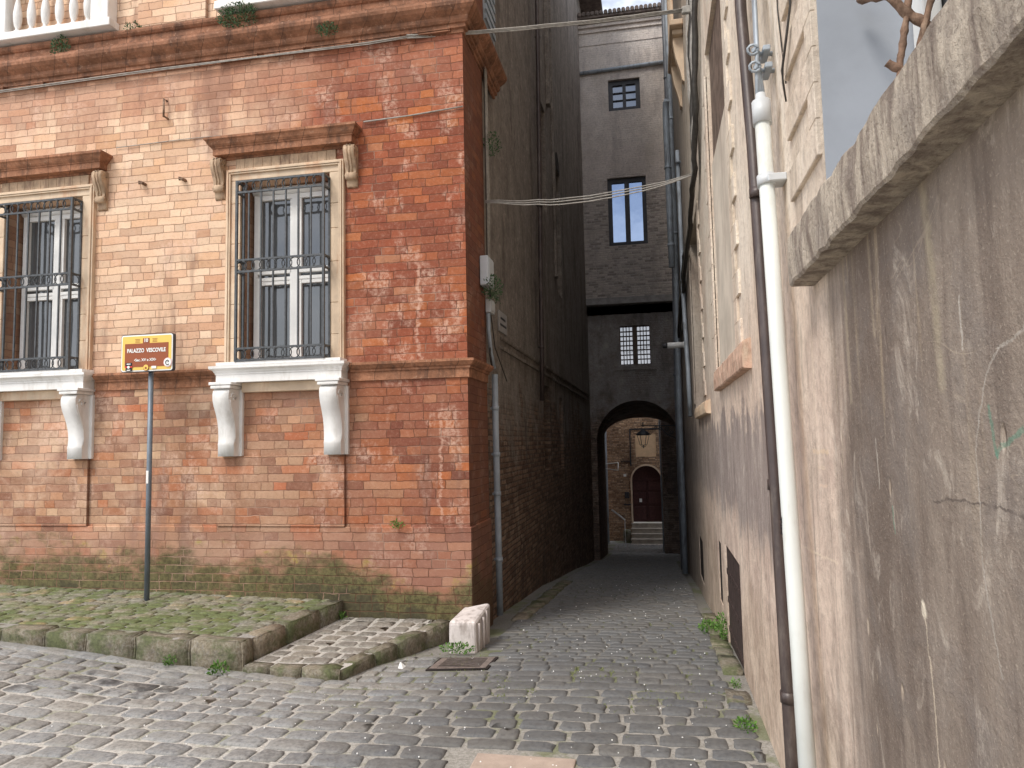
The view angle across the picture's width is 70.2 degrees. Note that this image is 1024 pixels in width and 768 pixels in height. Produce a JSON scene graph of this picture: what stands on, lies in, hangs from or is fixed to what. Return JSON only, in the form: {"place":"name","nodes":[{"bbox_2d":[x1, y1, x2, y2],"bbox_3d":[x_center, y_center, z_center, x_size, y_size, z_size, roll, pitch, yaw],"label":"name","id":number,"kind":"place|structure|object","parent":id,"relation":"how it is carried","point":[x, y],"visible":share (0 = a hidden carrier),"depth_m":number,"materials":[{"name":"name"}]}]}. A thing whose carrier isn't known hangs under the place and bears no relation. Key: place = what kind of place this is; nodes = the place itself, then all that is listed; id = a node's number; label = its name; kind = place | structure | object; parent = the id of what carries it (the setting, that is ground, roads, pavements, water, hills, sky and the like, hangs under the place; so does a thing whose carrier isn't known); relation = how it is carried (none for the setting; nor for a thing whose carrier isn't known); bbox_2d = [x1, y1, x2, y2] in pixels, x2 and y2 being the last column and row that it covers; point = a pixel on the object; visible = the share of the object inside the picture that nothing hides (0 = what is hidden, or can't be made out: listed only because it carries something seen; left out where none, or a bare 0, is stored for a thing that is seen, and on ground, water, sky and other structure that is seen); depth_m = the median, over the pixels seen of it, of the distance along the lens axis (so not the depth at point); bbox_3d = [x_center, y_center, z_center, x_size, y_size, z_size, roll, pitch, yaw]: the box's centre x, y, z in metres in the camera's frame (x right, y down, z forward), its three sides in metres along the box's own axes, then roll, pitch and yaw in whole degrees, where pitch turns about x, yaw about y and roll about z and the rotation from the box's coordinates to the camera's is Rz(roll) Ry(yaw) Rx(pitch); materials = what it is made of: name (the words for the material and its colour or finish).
{"place":"outdoors","nodes":[
{"label":"outdoors","id":0,"kind":"place"},
{"bbox_2d":[0,587,306,650],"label":"grass","id":1,"kind":"structure","parent":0,"point":[246,635],"depth_m":5.99,"materials":[{"name":"green plant"}]},
{"bbox_2d":[0,585,328,636],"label":"pavement terrace","id":2,"kind":"structure","parent":0,"point":[123,611],"depth_m":6.40,"materials":[{"name":"green plant"}]},
{"bbox_2d":[121,333,175,600],"bbox_3d":[-3.439,0.785,6.863,0.560,2.525,0.098,-2,-5,11],"label":"tourist sign","id":3,"kind":"object","parent":2,"relation":"on","point":[150,354],"visible":0.99,"depth_m":6.89,"materials":[{"name":"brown metal"}]},
{"bbox_2d":[0,544,768,767],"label":"cobbled street","id":4,"kind":"structure","parent":0,"point":[393,727],"depth_m":4.60,"materials":[{"name":"grey stone"}]},
{"bbox_2d":[162,654,176,665],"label":"weed","id":5,"kind":"object","parent":4,"relation":"on","point":[167,661],"visible":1,"depth_m":5.44,"materials":[{"name":"green plant"}]},
{"bbox_2d":[206,659,229,674],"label":"weed","id":6,"kind":"object","parent":4,"relation":"on","point":[214,665],"visible":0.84,"depth_m":5.28,"materials":[{"name":"green plant"}]},
{"bbox_2d":[51,581,726,767],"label":"grit","id":7,"kind":"object","parent":4,"relation":"on","point":[498,684],"visible":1,"depth_m":4.68,"materials":[{"name":"white stone"}]},
{"bbox_2d":[398,662,404,668],"bbox_3d":[-0.810,2.056,5.332,0.051,0.042,0.041,-3,-5,22],"label":"paper scrap","id":8,"kind":"object","parent":4,"relation":"on","point":[401,665],"visible":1,"depth_m":5.32,"materials":[{"name":"white paper"}]},
{"bbox_2d":[425,657,498,670],"bbox_3d":[-0.371,2.116,5.512,0.470,0.061,0.380,-2,-5,11],"label":"drain grate","id":9,"kind":"object","parent":4,"relation":"on","point":[465,663],"visible":1,"depth_m":5.46,"materials":[{"name":"metal"}]},
{"bbox_2d":[611,509,625,546],"bbox_3d":[3.930,5.300,26.726,0.070,1.528,1.476,-3,-5,26],"label":"handrail","id":10,"kind":"object","parent":4,"relation":"on","point":[624,523],"visible":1,"depth_m":27.20,"materials":[{"name":"grey metal"}]},
{"bbox_2d":[733,714,757,732],"bbox_3d":[1.292,1.890,4.027,0.141,0.095,0.190,-2,-5,11],"label":"weed","id":11,"kind":"object","parent":4,"relation":"on","point":[742,721],"visible":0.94,"depth_m":4.04,"materials":[{"name":"green plant"}]},
{"bbox_2d":[0,541,780,767],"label":"ground","id":12,"kind":"structure","parent":0,"point":[463,756],"depth_m":4.39,"materials":[{"name":"grey stone"}]},
{"bbox_2d":[0,600,343,670],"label":"pavement kerb","id":13,"kind":"structure","parent":12,"relation":"on","point":[235,653],"depth_m":5.62,"materials":[{"name":"stone"}]},
{"bbox_2d":[0,0,506,626],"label":"palazzo","id":14,"kind":"structure","parent":12,"relation":"on","point":[292,262],"depth_m":7.20,"materials":[{"name":"brick"}]},
{"bbox_2d":[0,149,112,459],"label":"window","id":15,"kind":"structure","parent":14,"relation":"in","point":[57,282],"depth_m":7.55,"materials":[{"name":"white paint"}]},
{"bbox_2d":[50,34,70,54],"bbox_3d":[-4.772,-3.549,7.704,0.254,0.321,0.153,-2,-5,11],"label":"wall plant","id":16,"kind":"object","parent":14,"relation":"attached to","point":[62,42],"depth_m":7.69,"materials":[{"name":"green plant"}]},
{"bbox_2d":[123,20,141,29],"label":"wall plant","id":17,"kind":"object","parent":14,"relation":"attached to","point":[130,24],"depth_m":7.59,"materials":[{"name":"green plant"}]},
{"bbox_2d":[162,98,168,119],"bbox_3d":[-3.556,-2.826,7.485,0.039,0.212,0.063,-2,-5,11],"label":"iron rod","id":18,"kind":"object","parent":14,"relation":"attached to","point":[163,115],"visible":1,"depth_m":7.46,"materials":[{"name":"brown metal"}]},
{"bbox_2d":[116,135,220,147],"bbox_3d":[-3.530,-2.486,7.470,1.190,0.023,0.009,-2,-5,11],"label":"facade wire","id":19,"kind":"object","parent":14,"relation":"attached to","point":[167,141],"visible":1,"depth_m":7.47,"materials":[{"name":"grey metal"}]},
{"bbox_2d":[0,36,406,92],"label":"facade cable","id":20,"kind":"object","parent":14,"relation":"attached to","point":[221,61],"visible":1,"depth_m":7.41,"materials":[{"name":"grey rubber"}]},
{"bbox_2d":[215,0,257,28],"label":"wall plant","id":21,"kind":"object","parent":14,"relation":"attached to","point":[236,12],"depth_m":7.26,"materials":[{"name":"green plant"}]},
{"bbox_2d":[203,121,361,456],"bbox_3d":[-2.208,-0.901,7.111,1.600,3.182,0.485,-2,-5,11],"label":"window","id":22,"kind":"structure","parent":14,"relation":"in","point":[299,333],"depth_m":7.07,"materials":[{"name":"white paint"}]},
{"bbox_2d":[315,21,338,37],"bbox_3d":[-1.794,-3.436,7.059,0.204,0.150,0.175,2,-5,-33],"label":"wall plant","id":23,"kind":"object","parent":14,"relation":"attached to","point":[322,29],"depth_m":7.05,"materials":[{"name":"green plant"}]},
{"bbox_2d":[389,518,404,527],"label":"wall plant","id":24,"kind":"object","parent":14,"relation":"attached to","point":[399,523],"depth_m":6.66,"materials":[{"name":"green plant"}]},
{"bbox_2d":[363,106,462,122],"bbox_3d":[-0.949,-2.578,6.966,0.994,0.057,0.021,-2,-5,11],"label":"facade wire","id":25,"kind":"object","parent":14,"relation":"attached to","point":[413,114],"visible":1,"depth_m":6.96,"materials":[{"name":"grey metal"}]},
{"bbox_2d":[483,67,489,256],"bbox_3d":[-0.265,-2.329,7.655,0.027,2.170,0.165,-2,-5,11],"label":"conduit bundle","id":26,"kind":"object","parent":14,"relation":"attached to","point":[487,186],"visible":0.75,"depth_m":7.63,"materials":[{"name":"grey metal"}]},
{"bbox_2d":[480,255,493,288],"bbox_3d":[-0.252,-1.130,7.401,0.093,0.300,0.260,-2,-5,11],"label":"junction box","id":27,"kind":"object","parent":14,"relation":"attached to","point":[486,266],"visible":0.81,"depth_m":7.28,"materials":[{"name":"white plastic"}]},
{"bbox_2d":[485,299,494,314],"bbox_3d":[-0.224,-0.798,7.554,0.068,0.140,0.180,-2,-5,11],"label":"junction box","id":28,"kind":"object","parent":14,"relation":"attached to","point":[490,306],"visible":0.91,"depth_m":7.47,"materials":[{"name":"grey plastic"}]},
{"bbox_2d":[489,292,506,381],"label":"loose wires","id":29,"kind":"object","parent":28,"relation":"hanging from","point":[494,345],"visible":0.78,"depth_m":7.62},
{"bbox_2d":[486,313,495,368],"bbox_3d":[-0.213,-0.439,7.483,0.045,0.569,0.144,-4,-5,29],"label":"conduit","id":30,"kind":"object","parent":14,"relation":"attached to","point":[488,324],"visible":0.95,"depth_m":7.45,"materials":[{"name":"grey metal"}]},
{"bbox_2d":[480,274,503,300],"bbox_3d":[-0.201,-0.979,7.348,0.243,0.292,0.287,-5,-6,40],"label":"wall plant","id":31,"kind":"object","parent":14,"relation":"attached to","point":[495,286],"depth_m":7.33,"materials":[{"name":"green plant"}]},
{"bbox_2d":[483,131,501,156],"bbox_3d":[-0.211,-2.541,7.707,0.211,0.270,0.239,-2,-5,11],"label":"wall plant","id":32,"kind":"object","parent":14,"relation":"attached to","point":[491,138],"depth_m":7.70,"materials":[{"name":"green plant"}]},
{"bbox_2d":[490,374,502,615],"bbox_3d":[-0.154,1.112,7.426,0.099,2.430,0.078,-2,-5,11],"label":"downpipe","id":33,"kind":"object","parent":14,"relation":"attached to","point":[498,558],"visible":1,"depth_m":7.40,"materials":[{"name":"grey metal"}]},
{"bbox_2d":[406,5,690,38],"bbox_3d":[0.392,-3.499,7.049,2.816,0.320,0.066,-1,-5,-1],"label":"overhead cable","id":34,"kind":"object","parent":14,"relation":"attached to","point":[684,10],"visible":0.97,"depth_m":7.05,"materials":[{"name":"grey rubber"}]},
{"bbox_2d":[243,619,449,680],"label":"ramp kerb","id":35,"kind":"structure","parent":12,"relation":"on","point":[435,634],"depth_m":5.54,"materials":[{"name":"stone"}]},
{"bbox_2d":[255,618,449,676],"bbox_3d":[-1.256,2.246,5.947,1.180,0.319,1.430,-2,-5,11],"label":"ramp bed","id":36,"kind":"object","parent":12,"relation":"on","point":[411,628],"visible":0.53,"depth_m":5.95,"materials":[{"name":"grey concrete"}]},
{"bbox_2d":[260,617,434,663],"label":"pavement ramp","id":37,"kind":"structure","parent":36,"relation":"on","point":[360,623],"depth_m":5.95,"materials":[{"name":"stone"}]},
{"bbox_2d":[173,642,738,746],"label":"moss tufts","id":38,"kind":"object","parent":12,"relation":"on","point":[492,694],"visible":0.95,"depth_m":4.88,"materials":[{"name":"green plant"}]},
{"bbox_2d":[438,641,474,654],"bbox_3d":[-0.445,2.121,5.851,0.310,0.109,0.122,-2,-5,11],"label":"weed","id":39,"kind":"object","parent":12,"relation":"on","point":[462,646],"visible":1,"depth_m":5.85,"materials":[{"name":"green plant"}]},
{"bbox_2d":[449,604,489,653],"bbox_3d":[-0.346,2.112,6.181,0.260,0.394,0.526,-2,-5,11],"label":"guard stone","id":40,"kind":"object","parent":12,"relation":"on","point":[470,626],"visible":0.62,"depth_m":5.96,"materials":[{"name":"stone"}]},
{"bbox_2d":[470,753,575,767],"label":"stone slab","id":41,"kind":"structure","parent":12,"relation":"on","point":[499,761],"depth_m":3.64,"materials":[{"name":"beige stone"}]},
{"bbox_2d":[482,0,602,619],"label":"alley house","id":42,"kind":"structure","parent":12,"relation":"on","point":[547,532],"depth_m":11.27,"materials":[{"name":"brick"}]},
{"bbox_2d":[497,310,506,335],"bbox_3d":[-0.110,-0.708,8.455,0.023,0.240,0.440,-2,-5,11],"label":"street plate","id":43,"kind":"object","parent":42,"relation":"attached to","point":[502,323],"visible":1,"depth_m":8.40,"materials":[{"name":"grey stone"}]},
{"bbox_2d":[535,0,543,400],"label":"downpipe","id":44,"kind":"object","parent":42,"relation":"attached to","point":[539,207],"visible":0.94,"depth_m":11.14,"materials":[{"name":"grey metal"}]},
{"bbox_2d":[605,433,609,541],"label":"house","id":45,"kind":"structure","parent":12,"relation":"on","point":[607,487],"depth_m":28.71,"materials":[{"name":"brown brick"}]},
{"bbox_2d":[577,2,675,559],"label":"bridge house","id":46,"kind":"structure","parent":12,"relation":"on","point":[628,278],"depth_m":19.78,"materials":[{"name":"paint"}]},
{"bbox_2d":[608,79,640,110],"bbox_3d":[3.088,-7.915,20.046,0.860,0.880,0.075,-2,-5,11],"label":"window","id":47,"kind":"structure","parent":46,"relation":"in","point":[624,94],"depth_m":20.05,"materials":[{"name":"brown wood"}]},
{"bbox_2d":[607,176,647,245],"bbox_3d":[3.139,-4.670,19.790,1.030,1.870,0.075,-2,-5,11],"label":"window","id":48,"kind":"structure","parent":46,"relation":"in","point":[627,214],"depth_m":19.80,"materials":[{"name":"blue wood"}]},
{"bbox_2d":[619,325,650,364],"bbox_3d":[3.339,-1.049,19.762,0.820,1.060,0.075,-2,-5,11],"label":"window","id":49,"kind":"structure","parent":46,"relation":"in","point":[635,348],"depth_m":19.76,"materials":[{"name":"white wood"}]},
{"bbox_2d":[623,529,630,542],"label":"stone block","id":50,"kind":"structure","parent":12,"relation":"on","point":[628,535],"depth_m":28.75,"materials":[{"name":"stone"}]},
{"bbox_2d":[511,580,751,705],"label":"alley kerb","id":51,"kind":"structure","parent":12,"relation":"on","point":[729,663],"depth_m":5.92,"materials":[{"name":"stone"}]},
{"bbox_2d":[606,417,662,544],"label":"corner house","id":52,"kind":"structure","parent":12,"relation":"on","point":[634,490],"depth_m":29.45,"materials":[{"name":"brown brick"}]},
{"bbox_2d":[632,466,661,521],"bbox_3d":[5.459,4.426,29.447,1.180,2.280,0.055,-2,-5,11],"label":"door","id":53,"kind":"structure","parent":52,"relation":"in","point":[646,480],"depth_m":29.45,"materials":[{"name":"red wood"}]},
{"bbox_2d":[658,419,679,553],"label":"side house","id":54,"kind":"structure","parent":12,"relation":"on","point":[669,495],"depth_m":23.83,"materials":[{"name":"grey paint"}]},
{"bbox_2d":[636,422,675,447],"bbox_3d":[3.650,1.289,18.398,1.045,0.650,0.380,-2,-5,11],"label":"wall lantern","id":55,"kind":"object","parent":54,"relation":"attached to","point":[642,432],"depth_m":18.37,"materials":[{"name":"metal"}]},
{"bbox_2d":[698,618,722,634],"bbox_3d":[1.795,2.209,6.576,0.236,0.121,0.609,-2,-5,11],"label":"weed","id":56,"kind":"object","parent":12,"relation":"on","point":[702,625],"visible":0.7,"depth_m":6.62,"materials":[{"name":"green plant"}]},
{"bbox_2d":[714,612,727,639],"bbox_3d":[1.780,2.063,6.189,0.129,0.248,0.270,-2,-5,11],"label":"weed","id":57,"kind":"object","parent":12,"relation":"on","point":[723,622],"visible":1,"depth_m":6.19,"materials":[{"name":"green plant"}]},
{"bbox_2d":[729,676,741,688],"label":"weed","id":58,"kind":"object","parent":12,"relation":"on","point":[732,681],"visible":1,"depth_m":4.72,"materials":[{"name":"green plant"}]},
{"bbox_2d":[667,0,1023,767],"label":"rendered house","id":59,"kind":"structure","parent":12,"relation":"on","point":[897,132],"depth_m":1.85,"materials":[{"name":"paint"}]},
{"bbox_2d":[662,99,674,267],"bbox_3d":[2.778,-3.572,12.903,0.126,3.061,0.156,2,-5,-34],"label":"vent pipe","id":60,"kind":"object","parent":59,"relation":"attached to","point":[669,202],"visible":1,"depth_m":12.87,"materials":[{"name":"grey metal"}]},
{"bbox_2d":[661,0,681,569],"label":"downpipe","id":61,"kind":"object","parent":59,"relation":"attached to","point":[664,64],"visible":0.28,"depth_m":13.71,"materials":[{"name":"grey metal"}]},
{"bbox_2d":[662,342,683,348],"bbox_3d":[2.619,-0.627,11.796,0.377,0.100,0.096,-2,-5,11],"label":"security camera","id":62,"kind":"object","parent":59,"relation":"attached to","point":[673,345],"visible":0.85,"depth_m":11.76,"materials":[{"name":"white paint"}]},
{"bbox_2d":[663,0,687,573],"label":"downpipe","id":63,"kind":"object","parent":59,"relation":"attached to","point":[680,419],"visible":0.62,"depth_m":13.33,"materials":[{"name":"grey metal"}]},
{"bbox_2d":[675,150,692,416],"bbox_3d":[2.560,-1.598,10.829,0.098,4.199,0.923,-2,-5,11],"label":"downpipe","id":64,"kind":"object","parent":59,"relation":"attached to","point":[684,313],"visible":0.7,"depth_m":11.01,"materials":[{"name":"grey metal"}]},
{"bbox_2d":[677,0,698,337],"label":"cable bundle","id":65,"kind":"object","parent":59,"relation":"attached to","point":[692,50],"visible":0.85,"depth_m":7.23,"materials":[{"name":"black rubber"}]},
{"bbox_2d":[485,174,691,205],"bbox_3d":[0.787,-1.984,7.454,2.137,0.320,0.062,-1,-5,0],"label":"overhead cable","id":66,"kind":"object","parent":65,"relation":"attached to","point":[522,202],"visible":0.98,"depth_m":7.44,"materials":[{"name":"grey rubber"}]},
{"bbox_2d":[686,0,689,127],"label":"cables","id":67,"kind":"object","parent":59,"relation":"attached to","point":[687,63],"visible":0.43,"depth_m":7.62,"materials":[{"name":"black rubber"}]},
{"bbox_2d":[709,0,724,158],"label":"window","id":68,"kind":"structure","parent":59,"relation":"in","point":[715,52],"depth_m":5.77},
{"bbox_2d":[712,106,735,364],"bbox_3d":[1.621,-1.049,5.494,0.038,1.780,1.480,-2,-5,11],"label":"blank window","id":69,"kind":"structure","parent":59,"relation":"in","point":[721,210],"depth_m":5.56,"materials":[{"name":"beige paint"}]},
{"bbox_2d":[726,546,743,667],"bbox_3d":[1.711,1.808,5.556,0.030,1.010,1.100,-2,-5,11],"label":"cellar door","id":70,"kind":"structure","parent":59,"relation":"in","point":[733,567],"depth_m":5.56,"materials":[{"name":"brown wood"}]},
{"bbox_2d":[752,0,764,94],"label":"cables","id":71,"kind":"object","parent":59,"relation":"attached to","point":[759,85],"visible":0.75,"depth_m":3.07,"materials":[{"name":"grey metal"}]},
{"bbox_2d":[746,43,774,80],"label":"pipe clamps","id":72,"kind":"object","parent":59,"relation":"attached to","point":[764,54],"visible":0.98,"depth_m":3.05,"materials":[{"name":"grey metal"}]},
{"bbox_2d":[734,0,797,767],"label":"downpipe","id":73,"kind":"object","parent":59,"relation":"attached to","point":[786,682],"visible":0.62,"depth_m":3.10,"materials":[{"name":"metal"}]},
{"bbox_2d":[751,91,816,767],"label":"downpipe","id":74,"kind":"object","parent":59,"relation":"attached to","point":[769,180],"visible":1,"depth_m":2.70,"materials":[{"name":"grey plastic"}]},
{"bbox_2d":[776,0,791,101],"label":"cables","id":75,"kind":"object","parent":59,"relation":"attached to","point":[783,51],"visible":1,"depth_m":2.71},
{"bbox_2d":[602,0,660,12],"label":"sky","id":76,"kind":"structure","parent":0,"point":[606,4],"materials":[{"name":"white"}]},
{"bbox_2d":[912,0,947,48],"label":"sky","id":77,"kind":"structure","parent":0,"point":[918,6],"depth_m":2.16,"materials":[{"name":"white"}]}
]}

